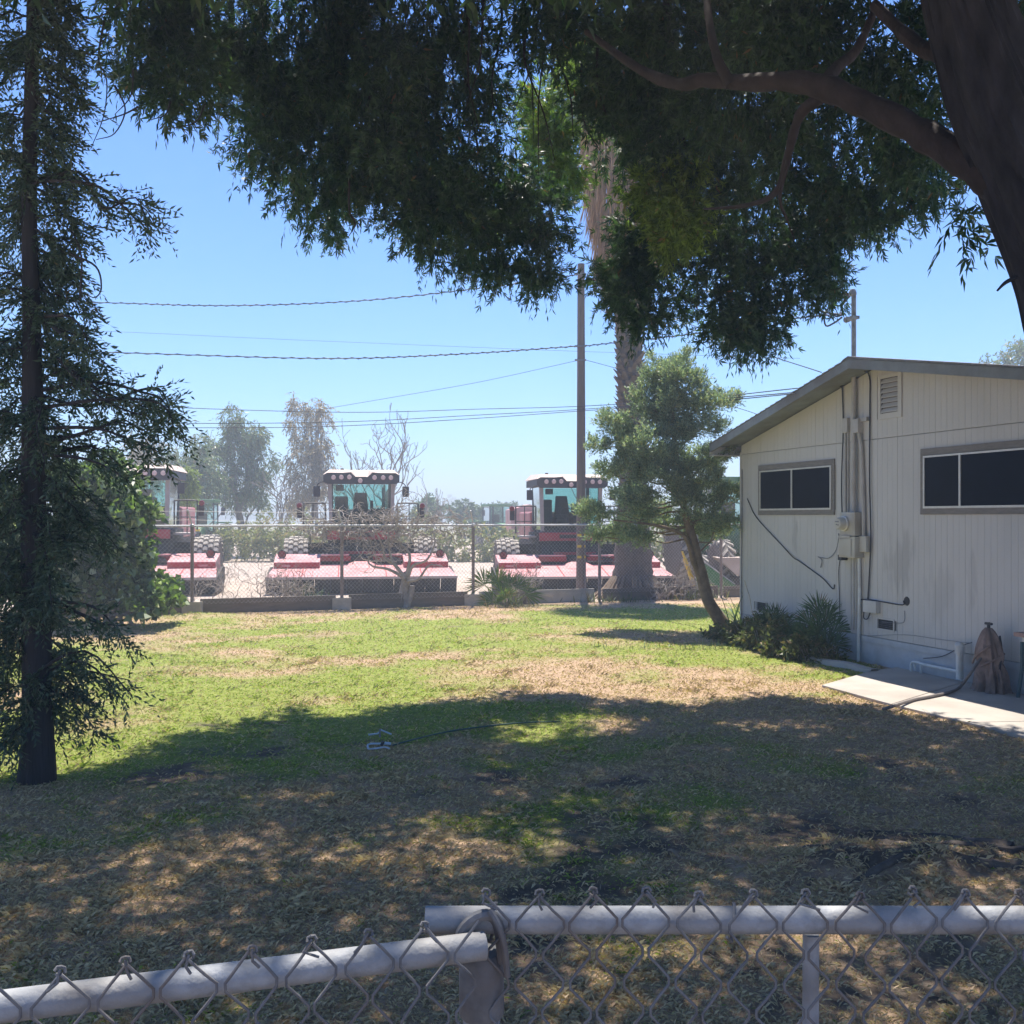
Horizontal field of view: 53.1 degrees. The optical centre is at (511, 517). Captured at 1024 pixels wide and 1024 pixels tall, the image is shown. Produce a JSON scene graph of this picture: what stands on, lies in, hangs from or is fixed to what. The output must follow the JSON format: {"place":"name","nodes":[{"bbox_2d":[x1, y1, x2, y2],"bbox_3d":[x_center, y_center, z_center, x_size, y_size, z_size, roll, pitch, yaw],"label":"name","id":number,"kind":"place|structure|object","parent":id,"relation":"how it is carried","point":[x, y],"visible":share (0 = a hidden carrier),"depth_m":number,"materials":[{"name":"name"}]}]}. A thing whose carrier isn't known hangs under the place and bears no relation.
{"place":"outdoors","nodes":[
{"label":"outdoors","id":0,"kind":"place"},
{"bbox_2d":[0,545,719,614],"bbox_3d":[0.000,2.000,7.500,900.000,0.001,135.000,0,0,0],"label":"gravel yard","id":1,"kind":"structure","parent":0,"point":[252,571],"depth_m":34.61,"materials":[{"name":"grey gravel"}]},
{"bbox_2d":[119,432,165,504],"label":"dry eucalyptus tree","id":2,"kind":"object","parent":1,"relation":"on","point":[153,488],"visible":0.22,"depth_m":55.71,"materials":[{"name":"green plant"}]},
{"bbox_2d":[77,465,224,594],"bbox_3d":[-10.642,0.243,29.467,5.088,3.573,7.843,0,0,-9],"label":"windrower","id":3,"kind":"object","parent":1,"relation":"on","point":[176,513],"visible":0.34,"depth_m":28.39,"materials":[{"name":"red paint"}]},
{"bbox_2d":[161,460,205,514],"bbox_3d":[-12.919,-0.117,40.165,1.682,4.251,2.501,0,0,-19],"label":"young tree","id":4,"kind":"object","parent":1,"relation":"on","point":[193,486],"visible":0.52,"depth_m":39.54,"materials":[{"name":"green plant"}]},
{"bbox_2d":[162,430,233,519],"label":"eucalyptus tree","id":5,"kind":"object","parent":1,"relation":"on","point":[210,489],"visible":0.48,"depth_m":49.55,"materials":[{"name":"green plant"}]},
{"bbox_2d":[195,499,232,559],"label":"tractor","id":6,"kind":"object","parent":1,"relation":"on","point":[202,520],"visible":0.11,"depth_m":46.04,"materials":[{"name":"paint"}]},
{"bbox_2d":[162,431,267,527],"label":"bare tree","id":7,"kind":"object","parent":1,"relation":"on","point":[224,470],"visible":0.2,"depth_m":52.74,"materials":[{"name":"grey plant"}]},
{"bbox_2d":[188,558,250,599],"bbox_3d":[-6.387,1.586,21.671,1.206,1.450,2.139,0,0,32],"label":"dead shrub","id":8,"kind":"object","parent":1,"relation":"on","point":[218,583],"visible":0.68,"depth_m":21.72,"materials":[{"name":"beige plant"}]},
{"bbox_2d":[202,401,289,556],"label":"eucalyptus tree","id":9,"kind":"object","parent":1,"relation":"on","point":[249,442],"visible":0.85,"depth_m":51.76,"materials":[{"name":"green plant"}]},
{"bbox_2d":[250,467,299,549],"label":"bare tree","id":10,"kind":"object","parent":1,"relation":"on","point":[286,499],"visible":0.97,"depth_m":49.67,"materials":[{"name":"grey plant"}]},
{"bbox_2d":[234,507,321,558],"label":"bush","id":11,"kind":"object","parent":1,"relation":"on","point":[271,515],"visible":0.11,"depth_m":50.02,"materials":[{"name":"green plant"}]},
{"bbox_2d":[232,557,325,608],"bbox_3d":[-4.996,1.548,22.094,1.816,1.453,1.749,0,0,17],"label":"dead shrub","id":12,"kind":"object","parent":1,"relation":"on","point":[275,584],"visible":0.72,"depth_m":21.87,"materials":[{"name":"brown plant"}]},
{"bbox_2d":[254,572,325,596],"bbox_3d":[-4.823,1.790,22.159,1.058,1.304,1.302,0,0,-42],"label":"dead shrub","id":13,"kind":"object","parent":1,"relation":"on","point":[301,593],"visible":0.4,"depth_m":22.12,"materials":[{"name":"brown plant"}]},
{"bbox_2d":[288,579,329,595],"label":"yucca","id":14,"kind":"object","parent":1,"relation":"on","point":[311,592],"visible":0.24,"depth_m":22.41,"materials":[{"name":"green plant"}]},
{"bbox_2d":[276,391,342,534],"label":"dry eucalyptus tree","id":15,"kind":"object","parent":1,"relation":"on","point":[311,450],"visible":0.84,"depth_m":53.76,"materials":[{"name":"brown plant"}]},
{"bbox_2d":[299,450,373,508],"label":"bare tree","id":16,"kind":"object","parent":1,"relation":"on","point":[323,462],"visible":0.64,"depth_m":52.51,"materials":[{"name":"grey plant"}]},
{"bbox_2d":[266,468,457,593],"bbox_3d":[-4.461,0.295,30.259,4.940,3.469,7.614,0,0,-9],"label":"windrower","id":17,"kind":"object","parent":1,"relation":"on","point":[324,569],"visible":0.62,"depth_m":28.41,"materials":[{"name":"red paint"}]},
{"bbox_2d":[314,403,427,507],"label":"bare tree","id":18,"kind":"object","parent":1,"relation":"on","point":[404,445],"visible":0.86,"depth_m":53.42,"materials":[{"name":"grey plant"}]},
{"bbox_2d":[12,510,739,617],"bbox_3d":[-0.709,0.926,22.763,18.849,2.168,0.310,0,0,-20],"label":"chain link fence","id":19,"kind":"object","parent":1,"relation":"on","point":[326,602],"visible":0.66,"depth_m":22.02,"materials":[{"name":"metal"}]},
{"bbox_2d":[358,418,417,520],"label":"bare tree","id":20,"kind":"object","parent":1,"relation":"on","point":[384,486],"visible":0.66,"depth_m":50.38,"materials":[{"name":"grey plant"}]},
{"bbox_2d":[398,507,429,542],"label":"bush","id":21,"kind":"object","parent":1,"relation":"on","point":[405,537],"visible":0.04,"depth_m":49.83,"materials":[{"name":"green plant"}]},
{"bbox_2d":[408,492,448,531],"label":"round tree","id":22,"kind":"object","parent":1,"relation":"on","point":[430,501],"visible":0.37,"depth_m":71.39,"materials":[{"name":"green plant"}]},
{"bbox_2d":[414,476,443,527],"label":"bare tree","id":23,"kind":"object","parent":1,"relation":"on","point":[436,500],"visible":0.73,"depth_m":59.94,"materials":[{"name":"grey plant"}]},
{"bbox_2d":[205,513,665,561],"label":"vine hedge","id":24,"kind":"object","parent":1,"relation":"on","point":[271,542],"visible":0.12,"depth_m":46.04,"materials":[{"name":"green plant"}]},
{"bbox_2d":[470,504,514,549],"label":"tractor","id":25,"kind":"object","parent":1,"relation":"on","point":[486,512],"visible":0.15,"depth_m":62.24,"materials":[{"name":"white paint"}]},
{"bbox_2d":[505,504,531,536],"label":"grain wagon","id":26,"kind":"object","parent":1,"relation":"on","point":[518,511],"visible":0.02,"depth_m":48.69,"materials":[{"name":"red paint"}]},
{"bbox_2d":[502,558,552,603],"bbox_3d":[0.330,1.512,23.171,1.249,1.218,1.816,0,0,0],"label":"dead shrub","id":27,"kind":"object","parent":1,"relation":"on","point":[525,600],"visible":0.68,"depth_m":22.86,"materials":[{"name":"brown plant"}]},
{"bbox_2d":[575,263,585,588],"bbox_3d":[1.668,-2.092,24.995,0.284,8.185,0.260,0,0,0],"label":"utility pole","id":28,"kind":"object","parent":1,"relation":"on","point":[581,461],"visible":0.71,"depth_m":24.91,"materials":[{"name":"brown wood"}]},
{"bbox_2d":[72,274,576,306],"bbox_3d":[-7.235,-5.497,24.659,17.690,0.885,0.232,0,0,-2],"label":"power line","id":29,"kind":"object","parent":28,"relation":"attached to","point":[291,303],"visible":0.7,"depth_m":24.63,"materials":[{"name":"black rubber"}]},
{"bbox_2d":[87,345,574,359],"bbox_3d":[-7.236,-4.000,24.661,17.689,0.394,0.226,0,0,-2],"label":"power line","id":30,"kind":"object","parent":28,"relation":"attached to","point":[342,358],"visible":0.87,"depth_m":24.71,"materials":[{"name":"black rubber"}]},
{"bbox_2d":[0,393,795,427],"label":"power line","id":31,"kind":"object","parent":28,"relation":"attached to","point":[443,420],"visible":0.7,"depth_m":23.30,"materials":[{"name":"black rubber"}]},
{"bbox_2d":[0,388,797,412],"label":"power line","id":32,"kind":"object","parent":28,"relation":"attached to","point":[461,409],"visible":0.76,"depth_m":23.84,"materials":[{"name":"black rubber"}]},
{"bbox_2d":[320,361,573,409],"bbox_3d":[-2.081,-3.440,26.714,8.099,0.788,0.668,0,0,30],"label":"power line","id":33,"kind":"object","parent":28,"relation":"attached to","point":[449,387],"visible":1,"depth_m":26.24,"materials":[{"name":"black rubber"}]},
{"bbox_2d":[587,360,755,413],"bbox_3d":[3.205,-2.842,21.976,0.118,2.034,6.708,0,0,-27],"label":"power line","id":34,"kind":"object","parent":28,"relation":"attached to","point":[678,389],"visible":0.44,"depth_m":22.88,"materials":[{"name":"black rubber"}]},
{"bbox_2d":[586,312,841,346],"bbox_3d":[3.412,-3.501,19.669,0.492,1.392,11.194,0,0,-15],"label":"power line","id":35,"kind":"object","parent":28,"relation":"attached to","point":[692,333],"visible":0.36,"depth_m":20.99,"materials":[{"name":"black rubber"}]},
{"bbox_2d":[630,299,821,372],"bbox_3d":[3.204,-3.901,19.492,0.408,3.877,11.355,0,0,-12],"label":"power line","id":36,"kind":"object","parent":28,"relation":"attached to","point":[774,357],"visible":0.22,"depth_m":15.01,"materials":[{"name":"black rubber"}]},
{"bbox_2d":[491,473,675,591],"bbox_3d":[1.549,0.354,30.551,4.767,3.348,7.348,0,0,-7],"label":"windrower","id":37,"kind":"object","parent":1,"relation":"on","point":[541,513],"visible":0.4,"depth_m":29.29,"materials":[{"name":"red paint"}]},
{"bbox_2d":[544,10,688,599],"bbox_3d":[2.749,-5.232,25.414,4.366,14.496,4.210,0,0,0],"label":"fan palm","id":38,"kind":"object","parent":1,"relation":"on","point":[596,210],"visible":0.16,"depth_m":25.05,"materials":[{"name":"brown plant"}]},
{"bbox_2d":[644,569,687,600],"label":"dead shrub","id":39,"kind":"object","parent":1,"relation":"on","point":[659,597],"visible":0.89,"depth_m":24.16,"materials":[{"name":"plant"}]},
{"bbox_2d":[681,549,694,585],"bbox_3d":[4.812,1.440,27.416,0.420,1.150,0.690,0,0,25],"label":"yellow loader arm","id":40,"kind":"object","parent":1,"relation":"on","point":[689,570],"visible":0.52,"depth_m":27.17},
{"bbox_2d":[664,560,726,599],"bbox_3d":[4.361,1.574,24.478,1.464,1.158,0.918,0,0,0],"label":"dead shrub","id":41,"kind":"object","parent":1,"relation":"on","point":[692,582],"visible":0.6,"depth_m":24.39,"materials":[{"name":"plant"}]},
{"bbox_2d":[662,476,739,584],"bbox_3d":[6.303,0.429,29.166,2.704,3.140,4.700,0,0,-10],"label":"tractor","id":42,"kind":"object","parent":1,"relation":"on","point":[728,539],"visible":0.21,"depth_m":29.45,"materials":[{"name":"red paint"}]},
{"bbox_2d":[691,555,739,589],"bbox_3d":[5.534,1.500,27.084,1.500,1.037,1.069,0,0,0],"label":"sloping implement","id":43,"kind":"object","parent":1,"relation":"on","point":[731,569],"visible":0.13,"depth_m":26.65,"materials":[{"name":"green paint"}]},
{"bbox_2d":[709,289,1023,693],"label":"house","id":44,"kind":"structure","parent":1,"relation":"on","point":[882,500],"depth_m":13.25,"materials":[{"name":"paint"}]},
{"bbox_2d":[85,392,793,423],"bbox_3d":[-3.535,-2.191,22.323,19.915,0.886,8.933,0,0,22],"label":"power line","id":45,"kind":"object","parent":44,"relation":"attached to","point":[447,416],"visible":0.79,"depth_m":23.81,"materials":[{"name":"black rubber"}]},
{"bbox_2d":[758,459,835,514],"bbox_3d":[4.259,-0.432,15.472,0.036,0.795,2.061,0,0,-17],"label":"window","id":46,"kind":"structure","parent":44,"relation":"in","point":[809,489],"depth_m":15.35,"materials":[{"name":"glass"}]},
{"bbox_2d":[920,439,1023,514],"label":"window","id":47,"kind":"structure","parent":44,"relation":"in","point":[982,481],"depth_m":11.89,"materials":[{"name":"glass"}]},
{"bbox_2d":[978,334,1023,365],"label":"tree","id":48,"kind":"object","parent":1,"relation":"on","point":[1018,348],"visible":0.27,"depth_m":49.74,"materials":[{"name":"green plant"}]},
{"bbox_2d":[19,328,799,358],"bbox_3d":[-5.625,-5.172,30.000,28.125,1.041,0.009,0,0,0],"label":"power line","id":49,"kind":"object","parent":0,"point":[378,343],"visible":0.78,"depth_m":30.00,"materials":[{"name":"black rubber"}]},
{"bbox_2d":[195,522,664,544],"bbox_3d":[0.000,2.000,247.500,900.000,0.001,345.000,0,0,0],"label":"field","id":50,"kind":"structure","parent":0,"point":[272,528],"depth_m":183.41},
{"bbox_2d":[46,494,739,522],"bbox_3d":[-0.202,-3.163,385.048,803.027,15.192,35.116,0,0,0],"label":"woodland","id":51,"kind":"object","parent":50,"relation":"on","point":[254,512],"visible":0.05,"depth_m":376.90,"materials":[{"name":"green plant"}]},
{"bbox_2d":[444,498,484,541],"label":"round tree","id":52,"kind":"object","parent":50,"relation":"on","point":[460,508],"visible":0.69,"depth_m":75.30,"materials":[{"name":"green plant"}]},
{"bbox_2d":[508,500,518,506],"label":"round tree","id":53,"kind":"object","parent":50,"relation":"on","point":[513,503],"visible":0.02,"depth_m":96.31,"materials":[{"name":"green plant"}]},
{"bbox_2d":[488,502,501,526],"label":"round tree","id":54,"kind":"object","parent":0,"point":[498,511],"visible":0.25,"depth_m":94.29,"materials":[{"name":"green plant"}]},
{"bbox_2d":[496,501,510,513],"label":"round tree","id":55,"kind":"object","parent":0,"point":[502,503],"visible":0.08,"depth_m":95.18,"materials":[{"name":"green plant"}]},
{"bbox_2d":[0,597,1023,1023],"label":"lawn","id":56,"kind":"structure","parent":0,"point":[152,775],"depth_m":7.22,"materials":[{"name":"plant"}]},
{"bbox_2d":[0,445,189,628],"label":"fig bush","id":57,"kind":"object","parent":56,"relation":"on","point":[149,592],"visible":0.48,"depth_m":17.99,"materials":[{"name":"green plant"}]},
{"bbox_2d":[0,0,210,791],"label":"redwood tree","id":58,"kind":"object","parent":56,"relation":"on","point":[36,620],"visible":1,"depth_m":7.51,"materials":[{"name":"green plant"}]},
{"bbox_2d":[257,488,482,607],"bbox_3d":[-2.997,0.674,22.105,4.871,2.635,1.535,0,0,-11],"label":"bare tree","id":59,"kind":"object","parent":56,"relation":"on","point":[404,576],"visible":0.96,"depth_m":22.08,"materials":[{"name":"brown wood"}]},
{"bbox_2d":[367,741,390,749],"bbox_3d":[-1.113,1.902,8.558,0.205,0.070,0.096,0,0,0],"label":"lawn sprinkler","id":60,"kind":"object","parent":56,"relation":"on","point":[382,743],"visible":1,"depth_m":8.55,"materials":[{"name":"plastic"}]},
{"bbox_2d":[368,729,391,736],"bbox_3d":[-1.159,1.895,8.998,0.205,0.070,0.028,0,0,-6],"label":"lawn sprinkler","id":61,"kind":"object","parent":56,"relation":"on","point":[379,732],"visible":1,"depth_m":8.99,"materials":[{"name":"plastic"}]},
{"bbox_2d":[389,721,559,746],"bbox_3d":[-0.331,1.930,9.251,1.865,0.045,0.156,0,0,-37],"label":"lawn hose","id":62,"kind":"object","parent":56,"relation":"on","point":[471,728],"visible":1,"depth_m":9.30,"materials":[{"name":"rubber"}]},
{"bbox_2d":[463,562,545,606],"bbox_3d":[-0.193,1.619,22.682,1.830,1.275,0.918,0,0,-18],"label":"palm seedling","id":63,"kind":"object","parent":56,"relation":"on","point":[502,577],"visible":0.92,"depth_m":22.69,"materials":[{"name":"green plant"}]},
{"bbox_2d":[482,591,529,606],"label":"dry grass clump","id":64,"kind":"object","parent":56,"relation":"on","point":[515,601],"visible":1,"depth_m":22.29,"materials":[{"name":"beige plant"}]},
{"bbox_2d":[0,885,1023,1023],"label":"chain link fence","id":65,"kind":"object","parent":56,"relation":"on","point":[474,957],"visible":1,"depth_m":1.38,"materials":[{"name":"metal"}]},
{"bbox_2d":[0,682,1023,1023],"bbox_3d":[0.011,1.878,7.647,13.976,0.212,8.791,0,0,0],"label":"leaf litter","id":66,"kind":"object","parent":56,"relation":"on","point":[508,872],"visible":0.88,"depth_m":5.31,"materials":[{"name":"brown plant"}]},
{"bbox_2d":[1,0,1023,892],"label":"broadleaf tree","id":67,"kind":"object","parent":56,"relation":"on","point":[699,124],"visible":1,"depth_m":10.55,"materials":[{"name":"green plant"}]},
{"bbox_2d":[560,591,678,602],"bbox_3d":[2.299,1.795,23.515,3.276,0.310,0.622,0,0,0],"label":"dry grass clump","id":68,"kind":"object","parent":56,"relation":"on","point":[599,600],"visible":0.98,"depth_m":23.49,"materials":[{"name":"beige plant"}]},
{"bbox_2d":[550,639,755,650],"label":"grass patch","id":69,"kind":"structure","parent":56,"relation":"on","point":[728,647],"depth_m":15.12,"materials":[{"name":"green plant"}]},
{"bbox_2d":[568,339,746,627],"bbox_3d":[2.646,-0.483,17.460,3.354,5.126,1.636,0,0,0],"label":"cypress tree","id":70,"kind":"object","parent":56,"relation":"on","point":[668,462],"visible":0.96,"depth_m":17.26,"materials":[{"name":"green plant"}]},
{"bbox_2d":[667,849,680,858],"bbox_3d":[0.923,1.910,5.834,0.036,0.040,0.137,0,0,-19],"label":"fallen stick","id":71,"kind":"object","parent":56,"relation":"on","point":[675,853],"visible":1,"depth_m":5.80,"materials":[{"name":"wood"}]},
{"bbox_2d":[662,585,728,599],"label":"dry grass clump","id":72,"kind":"object","parent":56,"relation":"on","point":[688,593],"visible":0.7,"depth_m":24.26,"materials":[{"name":"beige plant"}]},
{"bbox_2d":[708,588,742,624],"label":"agapanthus","id":73,"kind":"object","parent":56,"relation":"on","point":[736,612],"visible":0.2,"depth_m":17.31,"materials":[{"name":"green plant"}]},
{"bbox_2d":[748,601,796,645],"bbox_3d":[3.933,1.643,15.304,0.953,0.794,0.524,0,0,-22],"label":"wall palm","id":74,"kind":"object","parent":56,"relation":"on","point":[776,610],"depth_m":15.38,"materials":[{"name":"green plant"}]},
{"bbox_2d":[699,580,851,663],"bbox_3d":[3.711,1.564,15.168,1.065,1.230,3.344,0,0,-16],"label":"shrub","id":75,"kind":"object","parent":56,"relation":"on","point":[728,633],"visible":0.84,"depth_m":14.55,"materials":[{"name":"green plant"}]},
{"bbox_2d":[768,618,817,654],"bbox_3d":[4.048,1.747,14.675,0.662,0.579,0.656,0,0,44],"label":"wall palm","id":76,"kind":"object","parent":56,"relation":"on","point":[790,632],"depth_m":14.73,"materials":[{"name":"green plant"}]},
{"bbox_2d":[761,647,877,672],"bbox_3d":[3.885,1.933,15.049,0.421,0.095,4.647,0,0,-13],"label":"garden edging","id":77,"kind":"object","parent":56,"relation":"on","point":[847,664],"visible":0.32,"depth_m":13.32,"materials":[{"name":"concrete"}]},
{"bbox_2d":[791,590,852,655],"bbox_3d":[4.233,1.480,14.153,0.894,0.970,0.700,0,0,-35],"label":"wall palm","id":78,"kind":"object","parent":56,"relation":"on","point":[819,626],"depth_m":14.22,"materials":[{"name":"green plant"}]},
{"bbox_2d":[0,0,1023,521],"label":"sky","id":79,"kind":"structure","parent":0,"point":[227,254],"materials":[{"name":"blue"}]},
{"bbox_2d":[822,667,1023,738],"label":"patio","id":80,"kind":"structure","parent":0,"point":[1001,714],"depth_m":10.95,"materials":[{"name":"concrete"}]},
{"bbox_2d":[882,657,981,709],"bbox_3d":[4.471,1.659,10.914,1.984,0.573,0.301,0,0,-37],"label":"garden hose","id":81,"kind":"object","parent":80,"relation":"on","point":[972,670],"visible":0.91,"depth_m":10.98,"materials":[{"name":"black rubber"}]},
{"bbox_2d":[909,642,964,679],"bbox_3d":[5.103,1.705,12.362,0.118,0.501,0.964,0,0,-17],"label":"pvc pipe","id":82,"kind":"object","parent":80,"relation":"on","point":[959,651],"visible":0.98,"depth_m":11.93,"materials":[{"name":"white plastic"}]},
{"bbox_2d":[970,622,1012,694],"bbox_3d":[5.306,1.547,11.345,0.351,0.762,0.452,0,0,-17],"label":"covered tap","id":83,"kind":"object","parent":80,"relation":"on","point":[991,676],"visible":0.99,"depth_m":11.24,"materials":[{"name":"brown fabric"}]},
{"bbox_2d":[1014,632,1023,697],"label":"patio table","id":84,"kind":"object","parent":80,"relation":"on","point":[1021,672],"visible":1,"depth_m":10.89,"materials":[{"name":"metal"}]}
]}

